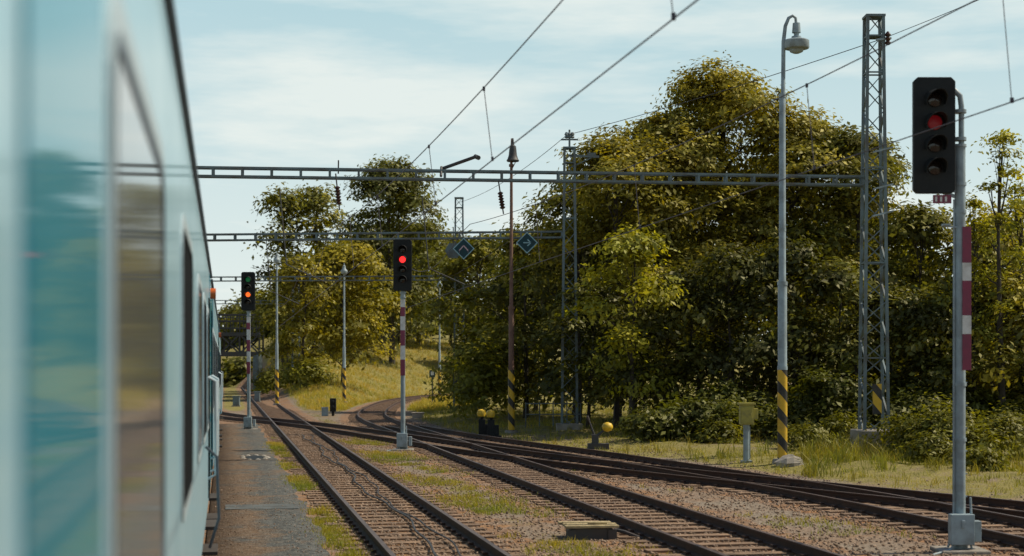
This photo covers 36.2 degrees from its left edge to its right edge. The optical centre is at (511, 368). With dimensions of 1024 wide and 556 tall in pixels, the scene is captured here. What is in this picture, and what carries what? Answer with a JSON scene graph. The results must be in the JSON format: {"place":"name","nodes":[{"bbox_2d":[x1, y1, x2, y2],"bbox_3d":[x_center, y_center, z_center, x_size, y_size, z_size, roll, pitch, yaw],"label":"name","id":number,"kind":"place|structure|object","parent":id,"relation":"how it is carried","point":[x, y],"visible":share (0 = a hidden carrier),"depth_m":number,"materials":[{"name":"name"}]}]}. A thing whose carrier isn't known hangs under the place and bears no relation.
{"place":"outdoors","nodes":[
{"label":"outdoors","id":0,"kind":"place"},
{"bbox_2d":[205,424,329,555],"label":"asphalt path","id":1,"kind":"structure","parent":0,"point":[237,441],"depth_m":29.95,"materials":[{"name":"grey asphalt"}]},
{"bbox_2d":[240,454,269,459],"bbox_3d":[-7.526,2.595,45.898,1.008,0.070,2.417,0,0,0],"label":"broken manhole","id":2,"kind":"object","parent":1,"relation":"on","point":[255,457],"visible":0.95,"depth_m":45.81,"materials":[{"name":"concrete"}]},
{"bbox_2d":[225,504,298,508],"bbox_3d":[-4.717,2.594,29.541,1.350,0.001,1.154,0,0,-10],"label":"path patch","id":3,"kind":"object","parent":1,"relation":"on","point":[260,506],"visible":1,"depth_m":29.52,"materials":[{"name":"concrete"}]},
{"bbox_2d":[163,0,1023,340],"label":"sky","id":4,"kind":"structure","parent":0,"point":[270,83],"materials":[{"name":"white"}]},
{"bbox_2d":[202,332,1023,555],"bbox_3d":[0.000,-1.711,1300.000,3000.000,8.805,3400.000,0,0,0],"label":"ground","id":5,"kind":"structure","parent":0,"point":[286,401],"depth_m":38.00,"materials":[{"name":"brown gravel"}]},
{"bbox_2d":[218,314,263,388],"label":"steel footbridge","id":6,"kind":"object","parent":5,"relation":"on","point":[257,362],"visible":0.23,"depth_m":174.63,"materials":[{"name":"paint"}]},
{"bbox_2d":[241,272,257,428],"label":"railway signal","id":7,"kind":"object","parent":5,"relation":"on","point":[248,292],"visible":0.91,"depth_m":67.80,"materials":[{"name":"black metal"}]},
{"bbox_2d":[273,252,280,404],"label":"street lamp","id":8,"kind":"object","parent":5,"relation":"on","point":[276,259],"visible":0.91,"depth_m":111.93,"materials":[{"name":"grey metal"}]},
{"bbox_2d":[230,182,330,370],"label":"poplar tree","id":9,"kind":"object","parent":5,"relation":"on","point":[273,200],"visible":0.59,"depth_m":149.45,"materials":[{"name":"green plant"}]},
{"bbox_2d":[251,259,320,371],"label":"deciduous tree","id":10,"kind":"object","parent":5,"relation":"on","point":[271,321],"visible":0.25,"depth_m":144.25,"materials":[{"name":"green plant"}]},
{"bbox_2d":[252,252,339,387],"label":"deciduous tree","id":11,"kind":"object","parent":5,"relation":"on","point":[302,328],"visible":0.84,"depth_m":129.20,"materials":[{"name":"green plant"}]},
{"bbox_2d":[265,180,358,355],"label":"poplar tree","id":12,"kind":"object","parent":5,"relation":"on","point":[318,197],"visible":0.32,"depth_m":151.19,"materials":[{"name":"green plant"}]},
{"bbox_2d":[321,398,335,415],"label":"dwarf signal","id":13,"kind":"object","parent":5,"relation":"on","point":[332,407],"visible":1,"depth_m":87.88,"materials":[{"name":"grey paint"}]},
{"bbox_2d":[341,264,347,402],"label":"street lamp","id":14,"kind":"object","parent":5,"relation":"on","point":[344,271],"visible":0.91,"depth_m":114.93,"materials":[{"name":"metal"}]},
{"bbox_2d":[278,235,413,383],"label":"deciduous tree","id":15,"kind":"object","parent":5,"relation":"on","point":[337,256],"visible":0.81,"depth_m":132.55,"materials":[{"name":"green plant"}]},
{"bbox_2d":[264,332,466,411],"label":"bank grass","id":16,"kind":"structure","parent":5,"relation":"on","point":[326,403],"depth_m":139.33,"materials":[{"name":"green plant"}]},
{"bbox_2d":[241,387,526,555],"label":"railway track","id":17,"kind":"structure","parent":5,"relation":"on","point":[378,546],"depth_m":30.95,"materials":[{"name":"brown wood"}]},
{"bbox_2d":[302,435,461,555],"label":"track cable","id":18,"kind":"object","parent":17,"relation":"on","point":[393,508],"visible":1,"depth_m":29.04,"materials":[{"name":"metal"}]},
{"bbox_2d":[338,228,433,349],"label":"hillside tree","id":19,"kind":"object","parent":5,"relation":"on","point":[411,327],"visible":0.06,"depth_m":177.02,"materials":[{"name":"green plant"}]},
{"bbox_2d":[327,152,459,363],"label":"deciduous tree","id":20,"kind":"object","parent":5,"relation":"on","point":[403,198],"visible":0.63,"depth_m":166.71,"materials":[{"name":"green plant"}]},
{"bbox_2d":[246,330,552,422],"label":"hillside bushes","id":21,"kind":"object","parent":5,"relation":"on","point":[482,376],"visible":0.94,"depth_m":79.23,"materials":[{"name":"green plant"}]},
{"bbox_2d":[387,239,413,450],"bbox_3d":[-3.620,-0.695,50.815,0.856,6.990,0.870,0,0,0],"label":"railway signal","id":22,"kind":"object","parent":5,"relation":"on","point":[402,265],"visible":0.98,"depth_m":50.70,"materials":[{"name":"black metal"}]},
{"bbox_2d":[371,271,449,348],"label":"hillside tree","id":23,"kind":"object","parent":5,"relation":"on","point":[417,336],"visible":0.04,"depth_m":184.95,"materials":[{"name":"green plant"}]},
{"bbox_2d":[386,214,465,344],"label":"hillside tree","id":24,"kind":"object","parent":5,"relation":"on","point":[433,262],"visible":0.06,"depth_m":190.35,"materials":[{"name":"green plant"}]},
{"bbox_2d":[437,278,441,396],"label":"street lamp","id":25,"kind":"object","parent":5,"relation":"on","point":[439,359],"visible":0.49,"depth_m":137.93,"materials":[{"name":"metal"}]},
{"bbox_2d":[421,227,487,343],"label":"hillside tree","id":26,"kind":"object","parent":5,"relation":"on","point":[451,241],"visible":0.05,"depth_m":196.77,"materials":[{"name":"green plant"}]},
{"bbox_2d":[452,197,464,406],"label":"lattice mast","id":27,"kind":"object","parent":5,"relation":"on","point":[462,223],"visible":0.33,"depth_m":97.52,"materials":[{"name":"metal"}]},
{"bbox_2d":[212,275,459,281],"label":"gantry beam","id":28,"kind":"structure","parent":27,"relation":"attached to","point":[265,277],"depth_m":97.97,"materials":[{"name":"metal"}]},
{"bbox_2d":[423,303,505,360],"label":"hillside tree","id":29,"kind":"object","parent":5,"relation":"on","point":[461,325],"visible":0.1,"depth_m":173.12,"materials":[{"name":"green plant"}]},
{"bbox_2d":[410,230,527,408],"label":"deciduous tree","id":30,"kind":"object","parent":5,"relation":"on","point":[452,266],"visible":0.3,"depth_m":95.28,"materials":[{"name":"green plant"}]},
{"bbox_2d":[422,230,526,332],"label":"hillside tree","id":31,"kind":"object","parent":5,"relation":"on","point":[458,285],"visible":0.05,"depth_m":189.59,"materials":[{"name":"green plant"}]},
{"bbox_2d":[477,409,487,434],"bbox_3d":[-1.169,2.110,60.985,0.800,1.080,0.430,0,0,0],"label":"point indicator","id":32,"kind":"object","parent":5,"relation":"on","point":[483,426],"visible":0.73,"depth_m":60.87,"materials":[{"name":"yellow paint"}]},
{"bbox_2d":[486,410,501,437],"bbox_3d":[-0.800,2.110,59.985,0.800,1.080,0.430,0,0,0],"label":"point indicator","id":33,"kind":"object","parent":5,"relation":"on","point":[493,429],"visible":0.84,"depth_m":59.87,"materials":[{"name":"yellow paint"}]},
{"bbox_2d":[505,138,518,433],"bbox_3d":[-0.026,-3.276,63.597,0.640,12.148,0.614,0,0,0],"label":"street lamp","id":34,"kind":"object","parent":5,"relation":"on","point":[512,157],"visible":0.91,"depth_m":63.52,"materials":[{"name":"metal"}]},
{"bbox_2d":[396,251,628,412],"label":"woodland tree","id":35,"kind":"object","parent":5,"relation":"on","point":[494,285],"visible":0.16,"depth_m":91.10,"materials":[{"name":"green plant"}]},
{"bbox_2d":[445,213,587,417],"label":"deciduous tree","id":36,"kind":"object","parent":5,"relation":"on","point":[525,328],"visible":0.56,"depth_m":79.33,"materials":[{"name":"green plant"}]},
{"bbox_2d":[525,401,580,426],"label":"railing","id":37,"kind":"object","parent":5,"relation":"on","point":[553,403],"visible":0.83,"depth_m":65.97,"materials":[{"name":"metal"}]},
{"bbox_2d":[469,245,646,415],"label":"woodland tree","id":38,"kind":"object","parent":5,"relation":"on","point":[556,400],"visible":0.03,"depth_m":83.32,"materials":[{"name":"green plant"}]},
{"bbox_2d":[492,170,652,422],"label":"deciduous tree","id":39,"kind":"object","parent":5,"relation":"on","point":[550,205],"visible":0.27,"depth_m":72.38,"materials":[{"name":"green plant"}]},
{"bbox_2d":[556,130,598,430],"bbox_3d":[2.665,-3.489,63.600,1.737,12.423,1.120,0,0,0],"label":"lattice mast","id":40,"kind":"object","parent":5,"relation":"on","point":[562,425],"visible":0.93,"depth_m":63.33,"materials":[{"name":"metal"}]},
{"bbox_2d":[518,270,639,428],"bbox_3d":[3.077,-0.730,63.759,5.738,6.556,5.239,0,0,-31],"label":"hazel shrub","id":41,"kind":"object","parent":5,"relation":"on","point":[572,328],"visible":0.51,"depth_m":63.40,"materials":[{"name":"green plant"}]},
{"bbox_2d":[348,392,843,555],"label":"railway track","id":42,"kind":"structure","parent":5,"relation":"on","point":[383,411],"depth_m":29.55,"materials":[{"name":"brown wood"}]},
{"bbox_2d":[263,437,935,555],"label":"weeds","id":43,"kind":"object","parent":5,"relation":"on","point":[277,448],"visible":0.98,"depth_m":29.48,"materials":[{"name":"green plant"}]},
{"bbox_2d":[586,416,612,449],"bbox_3d":[2.876,2.095,51.472,0.872,1.111,0.405,0,0,0],"label":"switch stand","id":44,"kind":"object","parent":5,"relation":"on","point":[595,443],"visible":0.99,"depth_m":51.35,"materials":[{"name":"metal"}]},
{"bbox_2d":[558,521,643,539],"bbox_3d":[1.395,2.562,24.614,1.268,0.355,0.740,0,0,-6],"label":"cable chamber","id":45,"kind":"object","parent":5,"relation":"on","point":[588,530],"visible":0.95,"depth_m":24.33,"materials":[{"name":"concrete"}]},
{"bbox_2d":[217,283,988,387],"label":"distant tree line","id":46,"kind":"object","parent":5,"relation":"on","point":[234,372],"visible":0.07,"depth_m":264.01,"materials":[{"name":"green plant"}]},
{"bbox_2d":[513,123,726,427],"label":"deciduous tree","id":47,"kind":"object","parent":5,"relation":"on","point":[608,160],"visible":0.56,"depth_m":65.88,"materials":[{"name":"green plant"}]},
{"bbox_2d":[219,412,1023,520],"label":"railway track","id":48,"kind":"structure","parent":5,"relation":"on","point":[593,467],"depth_m":37.81,"materials":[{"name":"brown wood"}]},
{"bbox_2d":[552,222,692,434],"bbox_3d":[4.165,-1.500,60.217,5.319,8.267,5.052,0,0,0],"label":"young tree","id":49,"kind":"object","parent":5,"relation":"on","point":[641,247],"visible":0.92,"depth_m":59.65,"materials":[{"name":"green plant"}]},
{"bbox_2d":[507,187,745,417],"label":"woodland tree","id":50,"kind":"object","parent":5,"relation":"on","point":[551,354],"visible":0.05,"depth_m":75.41,"materials":[{"name":"green plant"}]},
{"bbox_2d":[563,305,708,417],"bbox_3d":[5.033,0.010,61.917,6.042,5.264,5.416,0,0,0],"label":"hazel shrub","id":51,"kind":"object","parent":5,"relation":"on","point":[602,390],"visible":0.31,"depth_m":61.47,"materials":[{"name":"green plant"}]},
{"bbox_2d":[562,107,759,399],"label":"deciduous tree","id":52,"kind":"object","parent":5,"relation":"on","point":[671,125],"visible":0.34,"depth_m":67.55,"materials":[{"name":"green plant"}]},
{"bbox_2d":[300,401,1023,541],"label":"meadow grass","id":53,"kind":"structure","parent":5,"relation":"on","point":[720,454],"depth_m":48.59,"materials":[{"name":"green plant"}]},
{"bbox_2d":[600,247,762,406],"bbox_3d":[6.913,-1.050,60.821,7.062,7.339,6.101,0,0,0],"label":"hazel shrub","id":54,"kind":"object","parent":5,"relation":"on","point":[710,347],"visible":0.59,"depth_m":59.99,"materials":[{"name":"green plant"}]},
{"bbox_2d":[567,151,817,397],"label":"woodland tree","id":55,"kind":"object","parent":5,"relation":"on","point":[770,390],"visible":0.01,"depth_m":77.09,"materials":[{"name":"green plant"}]},
{"bbox_2d":[377,425,1023,555],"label":"railway track","id":56,"kind":"structure","parent":5,"relation":"on","point":[995,534],"depth_m":31.16,"materials":[{"name":"brown metal"}]},
{"bbox_2d":[642,230,815,410],"bbox_3d":[8.417,-1.314,60.178,6.685,7.883,6.760,0,0,36],"label":"hazel shrub","id":57,"kind":"object","parent":5,"relation":"on","point":[735,278],"visible":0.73,"depth_m":59.44,"materials":[{"name":"green plant"}]},
{"bbox_2d":[603,50,871,382],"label":"deciduous tree","id":58,"kind":"object","parent":5,"relation":"on","point":[715,110],"visible":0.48,"depth_m":68.05,"materials":[{"name":"green plant"}]},
{"bbox_2d":[737,399,757,462],"bbox_3d":[6.547,1.722,43.500,0.540,1.760,0.380,0,0,0],"label":"signal cabinet","id":59,"kind":"object","parent":5,"relation":"on","point":[748,413],"visible":0.99,"depth_m":43.40,"materials":[{"name":"yellow metal"}]},
{"bbox_2d":[773,454,803,466],"bbox_3d":[7.369,2.434,41.599,0.798,0.348,0.780,0,0,0],"label":"boulder","id":60,"kind":"object","parent":5,"relation":"on","point":[789,460],"visible":0.92,"depth_m":41.34,"materials":[{"name":"stone"}]},
{"bbox_2d":[772,14,808,463],"bbox_3d":[7.519,-3.426,42.400,1.050,12.329,0.689,0,0,0],"label":"street lamp","id":61,"kind":"object","parent":5,"relation":"on","point":[796,43],"visible":0.95,"depth_m":42.32,"materials":[{"name":"grey metal"}]},
{"bbox_2d":[683,102,906,395],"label":"deciduous tree","id":62,"kind":"object","parent":5,"relation":"on","point":[818,126],"visible":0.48,"depth_m":67.50,"materials":[{"name":"green plant"}]},
{"bbox_2d":[672,159,927,394],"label":"woodland tree","id":63,"kind":"object","parent":5,"relation":"on","point":[799,207],"visible":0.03,"depth_m":76.55,"materials":[{"name":"green plant"}]},
{"bbox_2d":[714,232,890,406],"bbox_3d":[11.142,-1.347,59.843,7.016,7.832,6.568,0,0,0],"label":"hazel shrub","id":64,"kind":"object","parent":5,"relation":"on","point":[801,256],"visible":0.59,"depth_m":59.23,"materials":[{"name":"green plant"}]},
{"bbox_2d":[602,356,1023,442],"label":"undergrowth bushes","id":65,"kind":"object","parent":5,"relation":"on","point":[835,394],"visible":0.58,"depth_m":54.51,"materials":[{"name":"green plant"}]},
{"bbox_2d":[618,392,1023,471],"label":"verge bushes","id":66,"kind":"object","parent":5,"relation":"on","point":[931,434],"visible":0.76,"depth_m":43.73,"materials":[{"name":"green plant"}]},
{"bbox_2d":[744,255,911,397],"bbox_3d":[12.251,-0.834,58.950,5.910,6.847,5.925,0,0,33],"label":"hazel shrub","id":67,"kind":"object","parent":5,"relation":"on","point":[849,274],"visible":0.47,"depth_m":58.51,"materials":[{"name":"green plant"}]},
{"bbox_2d":[736,188,946,386],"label":"woodland tree","id":68,"kind":"object","parent":5,"relation":"on","point":[851,232],"visible":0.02,"depth_m":75.46,"materials":[{"name":"green plant"}]},
{"bbox_2d":[751,119,951,377],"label":"deciduous tree","id":69,"kind":"object","parent":5,"relation":"on","point":[850,144],"visible":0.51,"depth_m":66.94,"materials":[{"name":"green plant"}]},
{"bbox_2d":[850,14,896,451],"bbox_3d":[10.849,-3.904,47.000,1.170,13.362,1.220,0,0,0],"label":"lattice mast","id":70,"kind":"object","parent":5,"relation":"on","point":[881,91],"visible":0.84,"depth_m":46.75,"materials":[{"name":"metal"}]},
{"bbox_2d":[191,166,864,186],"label":"gantry beam","id":71,"kind":"structure","parent":70,"relation":"attached to","point":[807,177],"depth_m":46.16,"materials":[{"name":"metal"}]},
{"bbox_2d":[335,173,341,209],"bbox_3d":[-4.995,-5.081,45.000,0.226,1.054,0.171,0,0,0],"label":"line insulator","id":72,"kind":"object","parent":71,"relation":"hanging from","point":[338,196],"visible":1,"depth_m":44.95,"materials":[{"name":"ceramic"}]},
{"bbox_2d":[275,0,1023,326],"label":"overhead line","id":73,"kind":"object","parent":70,"relation":"attached to","point":[674,16],"visible":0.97,"depth_m":20.67,"materials":[{"name":"grey metal"}]},
{"bbox_2d":[872,31,892,413],"bbox_3d":[11.032,-4.350,46.655,0.653,11.400,0.221,0,0,-11],"label":"mast bracket","id":74,"kind":"object","parent":70,"relation":"attached to","point":[876,398],"visible":0.93,"depth_m":46.53,"materials":[{"name":"metal"}]},
{"bbox_2d":[820,283,981,397],"bbox_3d":[14.158,-0.298,57.927,5.625,5.994,5.937,0,0,0],"label":"hazel shrub","id":75,"kind":"object","parent":5,"relation":"on","point":[909,315],"visible":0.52,"depth_m":57.33,"materials":[{"name":"green plant"}]},
{"bbox_2d":[795,429,1023,477],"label":"tall weeds","id":76,"kind":"object","parent":5,"relation":"on","point":[843,451],"visible":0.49,"depth_m":42.05,"materials":[{"name":"green plant"}]},
{"bbox_2d":[815,244,1014,395],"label":"woodland tree","id":77,"kind":"object","parent":5,"relation":"on","point":[913,276],"visible":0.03,"depth_m":74.94,"materials":[{"name":"green plant"}]},
{"bbox_2d":[832,194,1012,383],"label":"deciduous tree","id":78,"kind":"object","parent":5,"relation":"on","point":[935,235],"visible":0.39,"depth_m":66.62,"materials":[{"name":"green plant"}]},
{"bbox_2d":[872,273,1017,415],"bbox_3d":[16.016,-0.406,57.867,5.627,6.322,6.306,0,0,0],"label":"hazel shrub","id":79,"kind":"object","parent":5,"relation":"on","point":[944,295],"visible":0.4,"depth_m":56.94,"materials":[{"name":"green plant"}]},
{"bbox_2d":[912,77,990,554],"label":"railway signal","id":80,"kind":"object","parent":5,"relation":"on","point":[938,160],"visible":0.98,"depth_m":22.58,"materials":[{"name":"grey metal"}]},
{"bbox_2d":[896,202,1023,391],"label":"deciduous tree","id":81,"kind":"object","parent":5,"relation":"on","point":[1007,243],"visible":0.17,"depth_m":65.29,"materials":[{"name":"green plant"}]},
{"bbox_2d":[907,262,1023,413],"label":"hazel shrub","id":82,"kind":"object","parent":5,"relation":"on","point":[988,376],"visible":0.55,"depth_m":56.11,"materials":[{"name":"green plant"}]},
{"bbox_2d":[935,192,1008,390],"bbox_3d":[16.826,-1.841,57.221,2.694,9.131,2.474,0,0,-39],"label":"birch sapling","id":83,"kind":"object","parent":5,"relation":"on","point":[974,204],"visible":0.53,"depth_m":56.90,"materials":[{"name":"green plant"}]},
{"bbox_2d":[948,128,1023,407],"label":"birch sapling","id":84,"kind":"object","parent":5,"relation":"on","point":[1016,203],"visible":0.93,"depth_m":55.89,"materials":[{"name":"green plant"}]},
{"bbox_2d":[982,181,1023,393],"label":"birch sapling","id":85,"kind":"object","parent":5,"relation":"on","point":[1020,236],"visible":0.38,"depth_m":57.94,"materials":[{"name":"green plant"}]},
{"bbox_2d":[990,299,1023,386],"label":"hazel shrub","id":86,"kind":"object","parent":5,"relation":"on","point":[1019,335],"visible":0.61,"depth_m":56.14,"materials":[{"name":"green plant"}]},
{"bbox_3d":[-17.500,-3.242,64.000,1.150,12.285,1.200,0,0,0],"label":"lattice mast","id":87,"kind":"object","parent":5,"relation":"on","visible":0},
{"bbox_2d":[206,231,562,241],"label":"gantry beam","id":88,"kind":"structure","parent":87,"relation":"attached to","point":[214,239],"depth_m":63.86,"materials":[{"name":"metal"}]},
{"bbox_2d":[445,227,458,257],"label":"hexagonal sign","id":89,"kind":"object","parent":88,"relation":"hanging from","point":[452,253],"visible":0.77,"depth_m":65.98,"materials":[{"name":"metal"}]},
{"bbox_2d":[453,238,473,258],"bbox_3d":[-1.961,-4.876,63.603,0.880,0.880,0.114,0,0,0],"label":"diamond sign","id":90,"kind":"object","parent":88,"relation":"hanging from","point":[463,248],"visible":1,"depth_m":63.57,"materials":[{"name":"blue metal"}]},
{"bbox_2d":[516,232,537,252],"bbox_3d":[0.608,-5.098,63.412,0.880,0.880,0.096,0,0,0],"label":"diamond sign","id":91,"kind":"object","parent":88,"relation":"hanging from","point":[526,242],"visible":1,"depth_m":63.37,"materials":[{"name":"blue metal"}]},
{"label":"railway track","id":92,"kind":"structure","parent":5,"relation":"on","visible":0},
{"bbox_2d":[0,0,217,555],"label":"passenger carriage","id":93,"kind":"object","parent":92,"relation":"on","point":[106,378],"visible":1,"depth_m":2.50,"materials":[{"name":"paint"}]},
{"bbox_2d":[106,0,164,555],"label":"window frame","id":94,"kind":"structure","parent":93,"relation":"in","point":[117,18],"depth_m":2.68,"materials":[{"name":"metal"}]},
{"bbox_2d":[118,53,162,555],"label":"window glass","id":95,"kind":"structure","parent":93,"relation":"in","point":[140,189],"depth_m":3.52,"materials":[{"name":"grey glass"}]},
{"bbox_2d":[181,213,192,521],"bbox_3d":[-1.703,-0.005,8.228,0.010,1.450,2.200,0,0,-10],"label":"window frame","id":96,"kind":"structure","parent":93,"relation":"in","point":[183,220],"depth_m":7.15,"materials":[{"name":"metal"}]},
{"bbox_2d":[184,240,191,495],"bbox_3d":[-1.703,-0.005,8.228,0.006,1.250,2.000,0,0,-10],"label":"window glass","id":97,"kind":"structure","parent":93,"relation":"in","point":[187,258],"depth_m":8.09,"materials":[{"name":"glass"}]},
{"bbox_2d":[197,273,201,463],"bbox_3d":[-2.432,0.000,12.212,0.010,1.400,1.900,0,0,-10],"label":"window frame","id":98,"kind":"structure","parent":93,"relation":"in","point":[198,276],"depth_m":11.29,"materials":[{"name":"metal"}]},
{"bbox_2d":[199,289,201,447],"bbox_3d":[-2.432,0.000,12.212,0.006,1.200,1.700,0,0,-10],"label":"window glass","id":99,"kind":"structure","parent":93,"relation":"in","point":[200,297],"depth_m":12.33,"materials":[{"name":"grey glass"}]},
{"bbox_2d":[203,292,205,444],"bbox_3d":[-2.954,0.000,15.064,0.010,1.400,1.900,0,0,-10],"label":"window frame","id":100,"kind":"structure","parent":93,"relation":"in","point":[204,298],"depth_m":14.13,"materials":[{"name":"metal"}]},
{"bbox_2d":[204,305,205,432],"bbox_3d":[-2.954,0.000,15.064,0.006,1.200,1.700,0,0,-10],"label":"window glass","id":101,"kind":"structure","parent":93,"relation":"in","point":[204,305],"depth_m":14.71,"materials":[{"name":"glass"}]},
{"bbox_2d":[207,305,208,432],"bbox_3d":[-3.476,0.000,17.917,0.010,1.400,1.900,0,0,-10],"label":"window frame","id":102,"kind":"structure","parent":93,"relation":"in","point":[207,305],"depth_m":17.00,"materials":[{"name":"metal"}]},
{"bbox_2d":[208,317,208,419],"bbox_3d":[-3.476,0.000,17.917,0.006,1.200,1.700,0,0,-10],"label":"window glass","id":103,"kind":"structure","parent":93,"relation":"in","point":[208,317],"depth_m":18.20,"materials":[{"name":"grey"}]},
{"bbox_2d":[205,446,219,548],"bbox_3d":[-2.606,1.428,13.656,0.160,1.378,3.422,0,0,-11],"label":"handrail","id":104,"kind":"object","parent":93,"relation":"attached to","point":[218,494],"visible":1,"depth_m":15.19,"materials":[{"name":"teal metal"}]},
{"bbox_2d":[206,279,221,519],"bbox_3d":[-7.804,0.360,33.797,3.010,4.220,24.300,0,0,-10],"label":"passenger carriage","id":105,"kind":"object","parent":92,"relation":"on","point":[215,372],"visible":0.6,"depth_m":24.89,"materials":[{"name":"teal paint"}]},
{"bbox_2d":[218,327,222,439],"bbox_3d":[-12.302,0.360,58.389,3.010,4.220,24.300,0,0,-10],"label":"passenger carriage","id":106,"kind":"object","parent":92,"relation":"on","point":[220,371],"visible":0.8,"depth_m":54.89,"materials":[{"name":"paint"}]},
{"bbox_2d":[208,420,1023,555],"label":"ballast gravel","id":107,"kind":"structure","parent":0,"point":[666,526],"depth_m":28.44,"materials":[{"name":"gravel"}]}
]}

